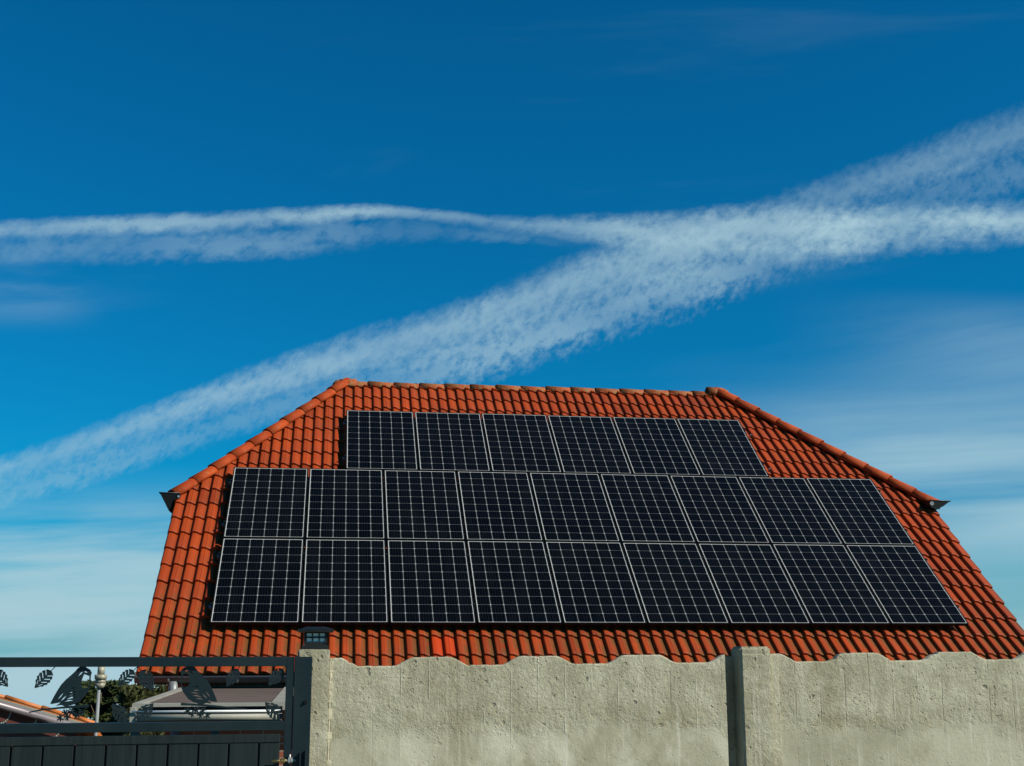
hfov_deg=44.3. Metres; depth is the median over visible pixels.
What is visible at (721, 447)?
solar panel
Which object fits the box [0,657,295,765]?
metal gate
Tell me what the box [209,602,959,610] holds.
mounting rail
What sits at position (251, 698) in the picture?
canopy
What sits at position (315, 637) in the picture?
lantern
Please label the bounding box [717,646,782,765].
concrete post
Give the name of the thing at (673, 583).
solar panel
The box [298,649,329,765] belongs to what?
concrete pillar
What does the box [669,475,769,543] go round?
solar panel
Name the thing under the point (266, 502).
solar panel
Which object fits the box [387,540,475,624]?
solar panel
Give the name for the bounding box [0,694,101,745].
shed
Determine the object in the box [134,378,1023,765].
house
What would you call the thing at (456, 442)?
solar panel
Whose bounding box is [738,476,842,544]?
solar panel
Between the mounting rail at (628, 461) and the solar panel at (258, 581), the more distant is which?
the mounting rail at (628, 461)
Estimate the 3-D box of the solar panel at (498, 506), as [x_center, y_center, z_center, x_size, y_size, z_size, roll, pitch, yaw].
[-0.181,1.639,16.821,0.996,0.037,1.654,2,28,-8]
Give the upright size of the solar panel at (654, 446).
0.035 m
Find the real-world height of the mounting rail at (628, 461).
0.140 m
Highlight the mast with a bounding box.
[94,667,106,735]
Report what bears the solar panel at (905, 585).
attached to the mounting rail at (474, 604)
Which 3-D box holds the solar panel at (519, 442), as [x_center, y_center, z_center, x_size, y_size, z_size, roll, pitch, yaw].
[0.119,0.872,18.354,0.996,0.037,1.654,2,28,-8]
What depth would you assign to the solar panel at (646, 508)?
17.04 m
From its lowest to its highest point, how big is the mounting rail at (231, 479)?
0.140 m
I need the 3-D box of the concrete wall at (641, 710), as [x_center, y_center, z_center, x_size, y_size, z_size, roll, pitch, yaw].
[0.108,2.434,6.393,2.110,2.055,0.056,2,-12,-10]
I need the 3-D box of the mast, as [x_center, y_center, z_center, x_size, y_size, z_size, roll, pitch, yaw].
[-3.535,3.941,10.511,0.106,3.071,0.106,2,-12,-8]
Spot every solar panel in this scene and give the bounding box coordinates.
[210,538,303,624]
[223,467,307,538]
[301,539,388,624]
[306,468,384,539]
[346,410,417,470]
[384,470,464,540]
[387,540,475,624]
[414,412,490,472]
[457,471,542,541]
[466,540,561,624]
[481,413,561,473]
[529,472,619,542]
[545,541,646,624]
[547,415,631,474]
[600,474,695,543]
[612,417,700,475]
[622,542,729,625]
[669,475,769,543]
[676,418,768,477]
[697,543,810,625]
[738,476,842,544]
[772,544,890,625]
[805,478,914,544]
[845,545,968,625]
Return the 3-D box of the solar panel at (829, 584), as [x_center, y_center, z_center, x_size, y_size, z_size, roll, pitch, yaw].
[4.011,2.534,15.925,0.996,0.037,1.654,2,28,-8]
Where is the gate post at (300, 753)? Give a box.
[291,657,311,765]
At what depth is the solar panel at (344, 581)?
14.99 m
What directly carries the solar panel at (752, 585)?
attached to the mounting rail at (474, 604)
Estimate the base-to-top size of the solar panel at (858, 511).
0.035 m
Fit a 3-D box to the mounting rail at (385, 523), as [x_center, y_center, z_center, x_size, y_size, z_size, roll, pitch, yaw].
[0.870,1.937,16.559,9.178,0.140,0.040,2,28,-8]
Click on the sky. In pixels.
(216, 215)
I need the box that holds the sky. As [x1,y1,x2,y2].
[0,0,1023,719]
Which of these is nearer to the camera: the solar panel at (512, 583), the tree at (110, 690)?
the solar panel at (512, 583)
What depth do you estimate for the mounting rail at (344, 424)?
18.85 m
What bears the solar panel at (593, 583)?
attached to the mounting rail at (474, 604)
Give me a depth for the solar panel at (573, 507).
16.90 m
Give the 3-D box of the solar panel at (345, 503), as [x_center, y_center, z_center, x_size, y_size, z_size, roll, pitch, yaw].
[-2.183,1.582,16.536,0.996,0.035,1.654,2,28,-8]
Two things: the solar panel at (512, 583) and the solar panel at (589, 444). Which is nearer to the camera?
the solar panel at (512, 583)
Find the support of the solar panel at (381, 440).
attached to the mounting rail at (628, 461)
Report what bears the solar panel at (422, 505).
attached to the mounting rail at (385, 523)
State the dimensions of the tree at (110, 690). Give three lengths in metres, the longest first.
2.977 x 1.755 x 1.505 m
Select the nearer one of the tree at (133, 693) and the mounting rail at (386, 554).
the mounting rail at (386, 554)
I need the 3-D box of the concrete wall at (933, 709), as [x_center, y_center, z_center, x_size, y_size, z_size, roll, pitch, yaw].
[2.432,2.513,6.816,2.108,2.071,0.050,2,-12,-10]
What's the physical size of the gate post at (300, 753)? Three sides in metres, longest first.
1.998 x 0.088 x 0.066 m
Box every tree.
[66,678,126,735]
[104,683,166,735]
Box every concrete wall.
[327,655,728,765]
[770,652,1023,765]
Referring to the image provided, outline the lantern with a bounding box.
[298,627,333,648]
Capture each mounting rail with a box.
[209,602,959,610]
[217,552,927,562]
[222,520,907,532]
[229,478,880,492]
[343,420,751,437]
[343,454,770,471]
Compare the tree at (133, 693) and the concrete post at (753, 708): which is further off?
the tree at (133, 693)
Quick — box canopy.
[129,684,293,744]

